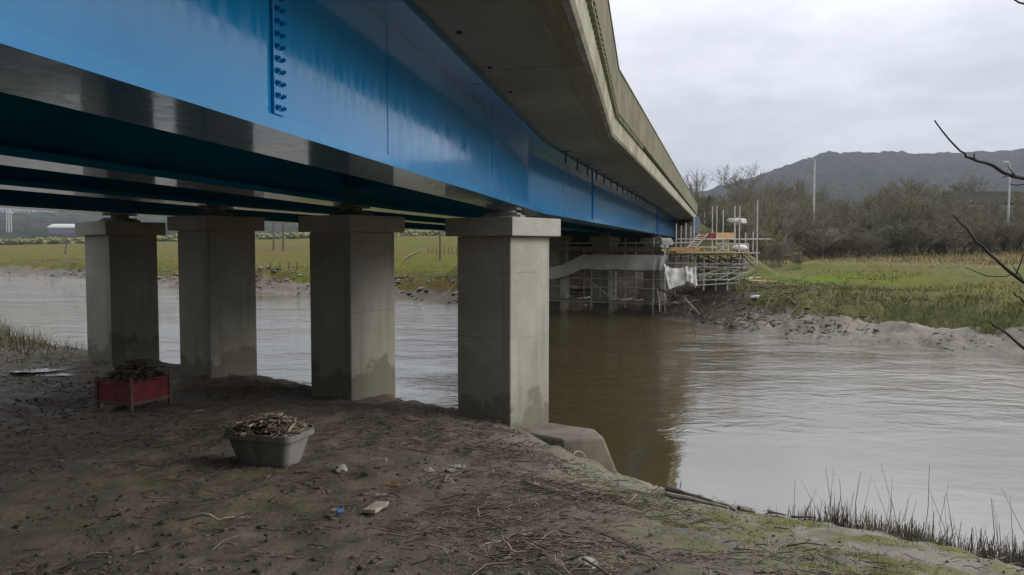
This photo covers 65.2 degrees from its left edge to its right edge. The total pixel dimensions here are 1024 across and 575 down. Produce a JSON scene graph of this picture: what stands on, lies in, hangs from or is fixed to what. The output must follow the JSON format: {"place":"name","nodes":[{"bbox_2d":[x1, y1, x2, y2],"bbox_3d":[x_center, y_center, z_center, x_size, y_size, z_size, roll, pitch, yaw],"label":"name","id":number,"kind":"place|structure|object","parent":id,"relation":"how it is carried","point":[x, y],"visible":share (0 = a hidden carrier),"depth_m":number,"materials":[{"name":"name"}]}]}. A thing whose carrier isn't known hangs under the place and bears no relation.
{"place":"outdoors","nodes":[
{"label":"outdoors","id":0,"kind":"place"},
{"bbox_2d":[0,211,424,238],"bbox_3d":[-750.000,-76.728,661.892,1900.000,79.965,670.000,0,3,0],"label":"hillside","id":1,"kind":"structure","parent":0,"point":[28,225],"depth_m":555.73,"materials":[{"name":"plant"}]},
{"bbox_2d":[47,224,74,233],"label":"farm shed","id":2,"kind":"structure","parent":1,"relation":"on","point":[62,228],"depth_m":415.24,"materials":[{"name":"metal"}]},
{"bbox_2d":[0,274,1023,558],"bbox_3d":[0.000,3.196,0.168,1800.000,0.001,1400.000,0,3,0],"label":"river water","id":3,"kind":"structure","parent":0,"point":[760,424],"depth_m":16.65,"materials":[{"name":"liquid"}]},
{"bbox_2d":[549,238,693,315],"bbox_3d":[3.536,-0.557,39.295,10.200,3.700,2.950,2,3,30],"label":"pier scaffold","id":4,"kind":"object","parent":3,"relation":"in","point":[617,249],"visible":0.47,"depth_m":37.56,"materials":[{"name":"metal"}]},
{"bbox_2d":[549,254,668,278],"bbox_3d":[3.724,-0.947,37.296,7.406,1.200,0.445,2,3,31],"label":"grey sheeting","id":5,"kind":"object","parent":4,"relation":"on","point":[626,262],"visible":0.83,"depth_m":36.80,"materials":[{"name":"plastic"}]},
{"bbox_2d":[0,333,1023,574],"bbox_3d":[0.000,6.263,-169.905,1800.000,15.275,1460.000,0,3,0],"label":"mud bank ground","id":6,"kind":"structure","parent":0,"point":[17,502],"depth_m":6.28,"materials":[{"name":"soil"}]},
{"bbox_2d":[1,366,66,372],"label":"puddle water","id":7,"kind":"structure","parent":6,"relation":"on","point":[40,369],"depth_m":13.16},
{"bbox_2d":[0,311,99,366],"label":"bank grass","id":8,"kind":"structure","parent":6,"relation":"on","point":[11,339],"depth_m":15.15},
{"bbox_2d":[75,213,165,363],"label":"bridge pier","id":9,"kind":"structure","parent":6,"relation":"on","point":[121,286],"depth_m":14.26,"materials":[{"name":"concrete"}]},
{"bbox_2d":[95,372,171,412],"bbox_3d":[-5.063,1.385,10.710,0.705,0.452,0.705,1,3,24],"label":"steel crate","id":10,"kind":"object","parent":6,"relation":"on","point":[130,394],"visible":0.81,"depth_m":10.48,"materials":[{"name":"red paint"}]},
{"bbox_2d":[97,360,166,383],"bbox_3d":[-5.030,1.095,10.697,0.740,0.317,0.857,1,3,17],"label":"driftwood heap","id":11,"kind":"object","parent":10,"relation":"in","point":[137,371],"visible":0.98,"depth_m":10.56,"materials":[{"name":"brown wood"}]},
{"bbox_2d":[183,512,244,519],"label":"fallen branch","id":12,"kind":"object","parent":6,"relation":"on","point":[199,514],"visible":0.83,"depth_m":5.31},
{"bbox_2d":[167,207,264,378],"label":"bridge pier","id":13,"kind":"structure","parent":6,"relation":"on","point":[217,287],"depth_m":13.01,"materials":[{"name":"concrete"}]},
{"bbox_2d":[223,426,314,467],"bbox_3d":[-2.239,1.463,7.392,0.715,0.310,0.485,1,3,16],"label":"plastic tub","id":14,"kind":"object","parent":6,"relation":"on","point":[259,450],"visible":0.78,"depth_m":7.22,"materials":[{"name":"plastic"}]},
{"bbox_2d":[221,410,316,438],"bbox_3d":[-2.236,1.248,7.361,0.845,0.211,0.607,1,3,25],"label":"driftwood heap","id":15,"kind":"object","parent":14,"relation":"in","point":[270,424],"visible":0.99,"depth_m":7.27,"materials":[{"name":"brown wood"}]},
{"bbox_2d":[298,205,404,400],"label":"bridge pier","id":16,"kind":"structure","parent":6,"relation":"on","point":[352,295],"depth_m":11.48,"materials":[{"name":"concrete"}]},
{"bbox_2d":[363,501,388,513],"bbox_3d":[-0.922,1.489,5.424,0.090,0.052,0.268,1,3,10],"label":"wood plank","id":17,"kind":"object","parent":6,"relation":"on","point":[376,507],"visible":1,"depth_m":5.38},
{"bbox_2d":[445,206,560,428],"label":"bridge pier","id":18,"kind":"structure","parent":6,"relation":"on","point":[503,315],"depth_m":10.21,"materials":[{"name":"concrete"}]},
{"bbox_2d":[0,345,1023,574],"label":"mud clods","id":19,"kind":"object","parent":6,"relation":"on","point":[296,572],"visible":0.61,"depth_m":6.17,"materials":[{"name":"soil"}]},
{"bbox_2d":[502,527,562,558],"bbox_3d":[0.088,1.480,4.606,0.207,0.086,0.597,3,4,42],"label":"fallen branch","id":20,"kind":"object","parent":6,"relation":"on","point":[509,546],"visible":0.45,"depth_m":4.51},
{"bbox_2d":[523,423,616,473],"bbox_3d":[0.936,2.588,10.135,1.692,1.570,1.105,1,3,22],"label":"pier footing","id":21,"kind":"object","parent":6,"relation":"on","point":[589,443],"visible":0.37,"depth_m":9.75,"materials":[{"name":"concrete"}]},
{"bbox_2d":[526,481,613,503],"bbox_3d":[0.504,1.648,6.608,0.436,0.162,0.860,-2,3,-28],"label":"fallen branch","id":22,"kind":"object","parent":6,"relation":"on","point":[536,484],"visible":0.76,"depth_m":6.59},
{"bbox_2d":[570,556,597,570],"bbox_3d":[0.366,1.410,4.078,0.145,0.091,0.096,0,3,0],"label":"pale stone","id":23,"kind":"object","parent":6,"relation":"on","point":[579,561],"visible":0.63,"depth_m":4.05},
{"bbox_2d":[664,492,728,508],"bbox_3d":[1.669,1.969,7.364,0.081,0.168,0.903,-1,3,-24],"label":"driftwood pole","id":24,"kind":"object","parent":6,"relation":"on","point":[680,497],"visible":0.98,"depth_m":7.34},
{"bbox_2d":[665,486,735,511],"bbox_3d":[1.858,2.074,7.847,0.114,0.086,0.823,-3,4,-41],"label":"driftwood pole","id":25,"kind":"object","parent":6,"relation":"on","point":[673,490],"visible":0.61,"depth_m":7.94,"materials":[{"name":"brown wood"}]},
{"bbox_2d":[581,461,951,574],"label":"sprouting grass","id":26,"kind":"structure","parent":6,"relation":"on","point":[808,527],"depth_m":5.65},
{"bbox_2d":[776,491,1023,567],"bbox_3d":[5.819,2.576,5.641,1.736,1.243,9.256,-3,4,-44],"label":"reed stubble","id":27,"kind":"object","parent":6,"relation":"on","point":[918,533],"visible":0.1,"depth_m":7.32,"materials":[{"name":"plant"}]},
{"bbox_2d":[793,465,1023,557],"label":"tall reeds","id":28,"kind":"object","parent":6,"relation":"on","point":[913,511],"visible":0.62,"depth_m":7.53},
{"bbox_2d":[934,0,1023,349],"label":"overhanging tree","id":29,"kind":"object","parent":6,"relation":"on","point":[1000,263],"visible":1,"depth_m":2.50,"materials":[{"name":"brown plant"}]},
{"bbox_2d":[0,220,1023,359],"bbox_3d":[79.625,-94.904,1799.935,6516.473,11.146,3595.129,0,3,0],"label":"marsh ground","id":30,"kind":"structure","parent":0,"point":[944,275],"depth_m":41.49,"materials":[{"name":"plant"}]},
{"bbox_2d":[0,229,444,244],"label":"hedgerow","id":31,"kind":"object","parent":30,"relation":"on","point":[62,240],"visible":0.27,"depth_m":242.80,"materials":[{"name":"green plant"}]},
{"bbox_2d":[5,262,910,335],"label":"slumped mud","id":32,"kind":"structure","parent":30,"relation":"on","point":[398,280],"depth_m":42.72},
{"bbox_2d":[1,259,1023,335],"bbox_3d":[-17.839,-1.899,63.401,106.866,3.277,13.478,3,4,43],"label":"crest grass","id":33,"kind":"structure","parent":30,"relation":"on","point":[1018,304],"depth_m":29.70,"materials":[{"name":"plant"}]},
{"bbox_2d":[2,246,1023,295],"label":"field tussocks","id":34,"kind":"object","parent":30,"relation":"on","point":[970,283],"visible":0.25,"depth_m":42.07,"materials":[{"name":"green plant"}]},
{"bbox_2d":[549,233,571,310],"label":"bridge pier","id":35,"kind":"structure","parent":30,"relation":"on","point":[557,259],"depth_m":39.54,"materials":[{"name":"concrete"}]},
{"bbox_2d":[0,0,697,237],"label":"road bridge","id":36,"kind":"structure","parent":35,"relation":"on","point":[431,115],"depth_m":6.29,"materials":[{"name":"blue paint"}]},
{"bbox_2d":[590,233,619,312],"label":"bridge pier","id":37,"kind":"structure","parent":30,"relation":"on","point":[602,307],"depth_m":38.32,"materials":[{"name":"concrete"}]},
{"bbox_2d":[640,235,671,312],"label":"bridge pier","id":38,"kind":"structure","parent":30,"relation":"on","point":[648,293],"depth_m":37.03,"materials":[{"name":"concrete"}]},
{"bbox_2d":[658,285,693,310],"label":"driftwood branch","id":39,"kind":"object","parent":30,"relation":"on","point":[673,294],"visible":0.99,"depth_m":33.33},
{"bbox_2d":[683,167,711,197],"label":"poplar tree","id":40,"kind":"object","parent":30,"relation":"on","point":[696,186],"visible":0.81,"depth_m":83.53,"materials":[{"name":"grey plant"}]},
{"bbox_2d":[697,193,716,216],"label":"bare tree","id":41,"kind":"object","parent":30,"relation":"on","point":[707,201],"visible":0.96,"depth_m":55.77,"materials":[{"name":"brown plant"}]},
{"bbox_2d":[689,209,732,242],"bbox_3d":[12.484,-3.779,49.128,2.285,2.285,3.254,-2,3,-30],"label":"bare shrub","id":42,"kind":"object","parent":30,"relation":"on","point":[719,220],"visible":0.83,"depth_m":48.61,"materials":[{"name":"brown plant"}]},
{"bbox_2d":[657,200,770,297],"bbox_3d":[9.103,-1.812,37.251,5.187,4.417,3.336,0,3,0],"label":"bank scaffold","id":43,"kind":"object","parent":30,"relation":"on","point":[738,261],"visible":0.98,"depth_m":36.20,"materials":[{"name":"grey metal"}]},
{"bbox_2d":[664,264,696,288],"bbox_3d":[7.413,-0.496,35.009,1.412,1.118,0.751,0,3,0],"label":"white tarpaulin","id":44,"kind":"object","parent":43,"relation":"hanging from","point":[676,277],"visible":1,"depth_m":35.05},
{"bbox_2d":[717,233,733,238],"bbox_3d":[9.684,-2.354,36.400,0.902,0.282,0.050,-1,3,-13],"label":"plywood panel","id":45,"kind":"object","parent":43,"relation":"attached to","point":[725,235],"visible":1,"depth_m":36.38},
{"bbox_2d":[696,200,742,222],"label":"bare shrub","id":46,"kind":"object","parent":30,"relation":"on","point":[706,211],"visible":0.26,"depth_m":62.71,"materials":[{"name":"brown plant"}]},
{"bbox_2d":[586,271,878,333],"bbox_3d":[10.710,0.267,36.606,10.470,2.145,18.465,-1,3,-25],"label":"bank driftwood","id":47,"kind":"object","parent":30,"relation":"on","point":[705,307],"visible":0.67,"depth_m":34.36,"materials":[{"name":"wood"}]},
{"bbox_2d":[727,218,746,265],"bbox_3d":[11.249,-2.271,40.047,1.072,2.407,0.482,0,3,0],"label":"white canopy","id":48,"kind":"object","parent":30,"relation":"on","point":[731,221],"visible":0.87,"depth_m":39.90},
{"bbox_2d":[725,217,756,244],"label":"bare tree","id":49,"kind":"object","parent":30,"relation":"on","point":[744,227],"visible":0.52,"depth_m":50.73,"materials":[{"name":"brown plant"}]},
{"bbox_2d":[708,160,784,206],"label":"bare tree","id":50,"kind":"object","parent":30,"relation":"on","point":[742,194],"visible":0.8,"depth_m":81.60,"materials":[{"name":"brown plant"}]},
{"bbox_2d":[738,208,771,257],"bbox_3d":[17.191,-3.833,56.802,2.434,3.951,2.480,0,3,3],"label":"bare tree","id":51,"kind":"object","parent":30,"relation":"on","point":[751,219],"visible":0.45,"depth_m":56.40,"materials":[{"name":"brown plant"}]},
{"bbox_2d":[737,229,772,262],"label":"bare shrub","id":52,"kind":"object","parent":30,"relation":"on","point":[761,243],"visible":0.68,"depth_m":49.41,"materials":[{"name":"brown plant"}]},
{"bbox_2d":[745,197,780,260],"bbox_3d":[18.937,-4.396,60.947,3.268,5.206,3.207,1,3,19],"label":"bare tree","id":53,"kind":"object","parent":30,"relation":"on","point":[772,215],"visible":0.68,"depth_m":60.73,"materials":[{"name":"brown plant"}]},
{"bbox_2d":[737,200,788,256],"bbox_3d":[20.066,-4.623,64.094,4.070,5.235,3.994,2,4,33],"label":"bare tree","id":54,"kind":"object","parent":30,"relation":"on","point":[770,214],"visible":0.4,"depth_m":63.87,"materials":[{"name":"brown plant"}]},
{"bbox_2d":[745,184,786,204],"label":"bare tree","id":55,"kind":"object","parent":30,"relation":"on","point":[767,192],"visible":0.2,"depth_m":77.06,"materials":[{"name":"brown plant"}]},
{"bbox_2d":[753,195,805,236],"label":"bare tree","id":56,"kind":"object","parent":30,"relation":"on","point":[789,206],"visible":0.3,"depth_m":66.28,"materials":[{"name":"brown plant"}]},
{"bbox_2d":[752,186,807,217],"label":"bare tree","id":57,"kind":"object","parent":30,"relation":"on","point":[789,188],"visible":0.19,"depth_m":72.74,"materials":[{"name":"brown plant"}]},
{"bbox_2d":[764,239,798,267],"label":"bare shrub","id":58,"kind":"object","parent":30,"relation":"on","point":[775,247],"visible":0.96,"depth_m":53.08,"materials":[{"name":"brown plant"}]},
{"bbox_2d":[762,229,808,258],"bbox_3d":[21.428,-3.323,63.555,5.745,2.715,4.034,1,3,26],"label":"bare shrub","id":59,"kind":"object","parent":30,"relation":"on","point":[797,241],"visible":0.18,"depth_m":63.09,"materials":[{"name":"brown plant"}]},
{"bbox_2d":[778,213,793,253],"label":"bare tree","id":60,"kind":"object","parent":30,"relation":"on","point":[786,224],"visible":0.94,"depth_m":61.09,"materials":[{"name":"brown plant"}]},
{"bbox_2d":[765,187,819,253],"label":"bare tree","id":61,"kind":"object","parent":30,"relation":"on","point":[792,203],"visible":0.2,"depth_m":71.89,"materials":[{"name":"brown plant"}]},
{"bbox_2d":[780,199,805,259],"bbox_3d":[22.206,-4.472,63.030,2.184,4.998,3.444,1,3,18],"label":"bare tree","id":62,"kind":"object","parent":30,"relation":"on","point":[794,220],"visible":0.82,"depth_m":63.15,"materials":[{"name":"brown plant"}]},
{"bbox_2d":[785,250,806,269],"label":"bare shrub","id":63,"kind":"object","parent":30,"relation":"on","point":[798,258],"visible":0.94,"depth_m":50.17,"materials":[{"name":"brown plant"}]},
{"bbox_2d":[780,208,817,244],"bbox_3d":[22.639,-4.251,64.322,2.249,4.360,3.547,-2,4,-35],"label":"bare tree","id":64,"kind":"object","parent":30,"relation":"on","point":[802,231],"visible":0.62,"depth_m":63.93,"materials":[{"name":"brown plant"}]},
{"bbox_2d":[783,196,817,235],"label":"bare tree","id":65,"kind":"object","parent":30,"relation":"on","point":[804,204],"visible":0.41,"depth_m":67.15,"materials":[{"name":"brown plant"}]},
{"bbox_2d":[773,177,837,209],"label":"bare tree","id":66,"kind":"object","parent":30,"relation":"on","point":[798,182],"visible":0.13,"depth_m":81.25,"materials":[{"name":"brown plant"}]},
{"bbox_2d":[790,238,827,258],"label":"bare shrub","id":67,"kind":"object","parent":30,"relation":"on","point":[803,248],"visible":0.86,"depth_m":62.88,"materials":[{"name":"brown plant"}]},
{"bbox_2d":[807,157,814,255],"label":"lamp post","id":68,"kind":"object","parent":30,"relation":"on","point":[813,188],"visible":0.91,"depth_m":66.58,"materials":[{"name":"metal"}]},
{"bbox_2d":[800,215,826,257],"bbox_3d":[24.284,-4.184,65.243,2.652,4.037,2.703,0,3,5],"label":"bare tree","id":69,"kind":"object","parent":30,"relation":"on","point":[814,224],"visible":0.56,"depth_m":64.61,"materials":[{"name":"brown plant"}]},
{"bbox_2d":[801,202,836,255],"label":"bare tree","id":70,"kind":"object","parent":30,"relation":"on","point":[805,212],"visible":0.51,"depth_m":66.06,"materials":[{"name":"brown plant"}]},
{"bbox_2d":[802,213,842,254],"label":"bare tree","id":71,"kind":"object","parent":30,"relation":"on","point":[821,223],"visible":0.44,"depth_m":65.77,"materials":[{"name":"brown plant"}]},
{"bbox_2d":[797,226,848,258],"bbox_3d":[24.534,-3.438,64.047,4.481,2.922,6.382,-1,3,-21],"label":"bare shrub","id":72,"kind":"object","parent":30,"relation":"on","point":[828,235],"visible":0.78,"depth_m":62.71,"materials":[{"name":"brown plant"}]},
{"bbox_2d":[826,236,852,257],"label":"bare shrub","id":73,"kind":"object","parent":30,"relation":"on","point":[835,243],"visible":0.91,"depth_m":62.25,"materials":[{"name":"brown plant"}]},
{"bbox_2d":[667,311,1021,349],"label":"mud crumbs","id":74,"kind":"object","parent":30,"relation":"on","point":[899,332],"visible":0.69,"depth_m":25.54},
{"bbox_2d":[827,209,864,253],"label":"bare tree","id":75,"kind":"object","parent":30,"relation":"on","point":[851,215],"visible":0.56,"depth_m":67.44,"materials":[{"name":"brown plant"}]},
{"bbox_2d":[842,219,866,255],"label":"bare tree","id":76,"kind":"object","parent":30,"relation":"on","point":[856,229],"visible":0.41,"depth_m":63.87,"materials":[{"name":"brown plant"}]},
{"bbox_2d":[842,209,873,253],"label":"bare tree","id":77,"kind":"object","parent":30,"relation":"on","point":[863,218],"visible":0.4,"depth_m":68.79,"materials":[{"name":"brown plant"}]},
{"bbox_2d":[837,230,881,258],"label":"bare shrub","id":78,"kind":"object","parent":30,"relation":"on","point":[859,240],"visible":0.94,"depth_m":61.71,"materials":[{"name":"brown plant"}]},
{"bbox_2d":[708,227,1023,265],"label":"dry grass","id":79,"kind":"structure","parent":30,"relation":"on","point":[1007,259],"depth_m":58.54,"materials":[{"name":"plant"}]},
{"bbox_2d":[854,236,888,258],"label":"bare shrub","id":80,"kind":"object","parent":30,"relation":"on","point":[875,248],"visible":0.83,"depth_m":61.78,"materials":[{"name":"brown plant"}]},
{"bbox_2d":[859,189,887,230],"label":"bare tree","id":81,"kind":"object","parent":30,"relation":"on","point":[867,204],"visible":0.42,"depth_m":73.26,"materials":[{"name":"brown plant"}]},
{"bbox_2d":[861,190,898,226],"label":"bare tree","id":82,"kind":"object","parent":30,"relation":"on","point":[884,193],"visible":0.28,"depth_m":79.02,"materials":[{"name":"brown plant"}]},
{"bbox_2d":[863,203,902,253],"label":"bare tree","id":83,"kind":"object","parent":30,"relation":"on","point":[878,223],"visible":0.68,"depth_m":66.38,"materials":[{"name":"brown plant"}]},
{"bbox_2d":[870,234,897,256],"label":"bare shrub","id":84,"kind":"object","parent":30,"relation":"on","point":[882,245],"visible":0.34,"depth_m":63.98,"materials":[{"name":"brown plant"}]},
{"bbox_2d":[858,202,911,252],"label":"bare tree","id":85,"kind":"object","parent":30,"relation":"on","point":[890,210],"visible":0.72,"depth_m":66.91,"materials":[{"name":"brown plant"}]},
{"bbox_2d":[856,223,922,257],"bbox_3d":[29.767,-3.620,63.758,6.162,3.086,4.327,3,4,41],"label":"bare shrub","id":86,"kind":"object","parent":30,"relation":"on","point":[888,238],"visible":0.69,"depth_m":63.01,"materials":[{"name":"brown plant"}]},
{"bbox_2d":[866,192,913,252],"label":"bare tree","id":87,"kind":"object","parent":30,"relation":"on","point":[881,200],"visible":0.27,"depth_m":71.23,"materials":[{"name":"brown plant"}]},
{"bbox_2d":[876,180,946,207],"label":"bare tree","id":88,"kind":"object","parent":30,"relation":"on","point":[900,191],"visible":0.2,"depth_m":82.26,"materials":[{"name":"brown plant"}]},
{"bbox_2d":[886,195,938,251],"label":"bare tree","id":89,"kind":"object","parent":30,"relation":"on","point":[909,210],"visible":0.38,"depth_m":66.50,"materials":[{"name":"brown plant"}]},
{"bbox_2d":[889,197,939,252],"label":"bare tree","id":90,"kind":"object","parent":30,"relation":"on","point":[917,204],"visible":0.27,"depth_m":67.02,"materials":[{"name":"brown plant"}]},
{"bbox_2d":[888,181,945,208],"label":"bare tree","id":91,"kind":"object","parent":30,"relation":"on","point":[895,194],"visible":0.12,"depth_m":75.92,"materials":[{"name":"brown plant"}]},
{"bbox_2d":[884,218,955,256],"bbox_3d":[31.507,-3.740,61.376,5.373,3.224,3.772,1,3,17],"label":"bare shrub","id":92,"kind":"object","parent":30,"relation":"on","point":[924,230],"visible":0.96,"depth_m":61.27,"materials":[{"name":"brown plant"}]},
{"bbox_2d":[895,201,953,254],"bbox_3d":[33.309,-4.700,65.167,3.646,4.670,4.336,-1,3,-12],"label":"bare tree","id":93,"kind":"object","parent":30,"relation":"on","point":[915,214],"visible":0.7,"depth_m":64.53,"materials":[{"name":"brown plant"}]},
{"bbox_2d":[918,224,951,254],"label":"bare shrub","id":94,"kind":"object","parent":30,"relation":"on","point":[934,244],"visible":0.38,"depth_m":62.79,"materials":[{"name":"brown plant"}]},
{"bbox_2d":[908,204,961,249],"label":"bare tree","id":95,"kind":"object","parent":30,"relation":"on","point":[929,215],"visible":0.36,"depth_m":65.50,"materials":[{"name":"brown plant"}]},
{"bbox_2d":[917,201,965,250],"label":"bare tree","id":96,"kind":"object","parent":30,"relation":"on","point":[950,213],"visible":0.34,"depth_m":66.69,"materials":[{"name":"brown plant"}]},
{"bbox_2d":[926,228,971,255],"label":"bare shrub","id":97,"kind":"object","parent":30,"relation":"on","point":[947,242],"visible":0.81,"depth_m":62.13,"materials":[{"name":"brown plant"}]},
{"bbox_2d":[928,218,973,253],"bbox_3d":[34.233,-3.875,63.356,4.086,3.212,5.820,2,3,30],"label":"bare shrub","id":98,"kind":"object","parent":30,"relation":"on","point":[952,227],"visible":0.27,"depth_m":62.98,"materials":[{"name":"brown plant"}]},
{"bbox_2d":[932,171,1000,205],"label":"bare tree","id":99,"kind":"object","parent":30,"relation":"on","point":[971,187],"visible":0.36,"depth_m":125.72,"materials":[{"name":"brown plant"}]},
{"bbox_2d":[956,227,986,255],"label":"bare shrub","id":100,"kind":"object","parent":30,"relation":"on","point":[979,237],"visible":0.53,"depth_m":62.68,"materials":[{"name":"brown plant"}]},
{"bbox_2d":[953,217,989,253],"bbox_3d":[36.140,-4.011,63.095,2.504,3.429,2.552,-3,4,-43],"label":"bare tree","id":101,"kind":"object","parent":30,"relation":"on","point":[981,224],"visible":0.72,"depth_m":62.85,"materials":[{"name":"brown plant"}]},
{"bbox_2d":[938,191,1022,220],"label":"road viaduct","id":102,"kind":"object","parent":30,"relation":"on","point":[978,195],"visible":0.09,"depth_m":111.78,"materials":[{"name":"concrete"}]},
{"bbox_2d":[965,227,1010,255],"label":"bare shrub","id":103,"kind":"object","parent":30,"relation":"on","point":[992,240],"visible":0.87,"depth_m":62.30,"materials":[{"name":"brown plant"}]},
{"bbox_2d":[969,202,1010,226],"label":"bare tree","id":104,"kind":"object","parent":30,"relation":"on","point":[980,210],"visible":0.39,"depth_m":73.99,"materials":[{"name":"brown plant"}]},
{"bbox_2d":[979,218,1023,254],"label":"bare shrub","id":105,"kind":"object","parent":30,"relation":"on","point":[1002,232],"visible":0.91,"depth_m":62.36,"materials":[{"name":"brown plant"}]},
{"bbox_2d":[1002,161,1010,249],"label":"lamp post","id":106,"kind":"object","parent":30,"relation":"on","point":[1008,209],"visible":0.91,"depth_m":66.60,"materials":[{"name":"metal"}]},
{"bbox_2d":[1001,192,1023,249],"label":"bare tree","id":107,"kind":"object","parent":30,"relation":"on","point":[1013,208],"visible":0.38,"depth_m":71.21,"materials":[{"name":"brown plant"}]},
{"bbox_2d":[609,0,1023,191],"label":"sky","id":108,"kind":"structure","parent":0,"point":[776,84],"materials":[{"name":"grey"}]},
{"bbox_2d":[693,148,1023,227],"bbox_3d":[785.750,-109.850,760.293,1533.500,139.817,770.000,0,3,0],"label":"wooded hill","id":109,"kind":"structure","parent":0,"point":[856,175],"depth_m":873.19,"materials":[{"name":"plant"}]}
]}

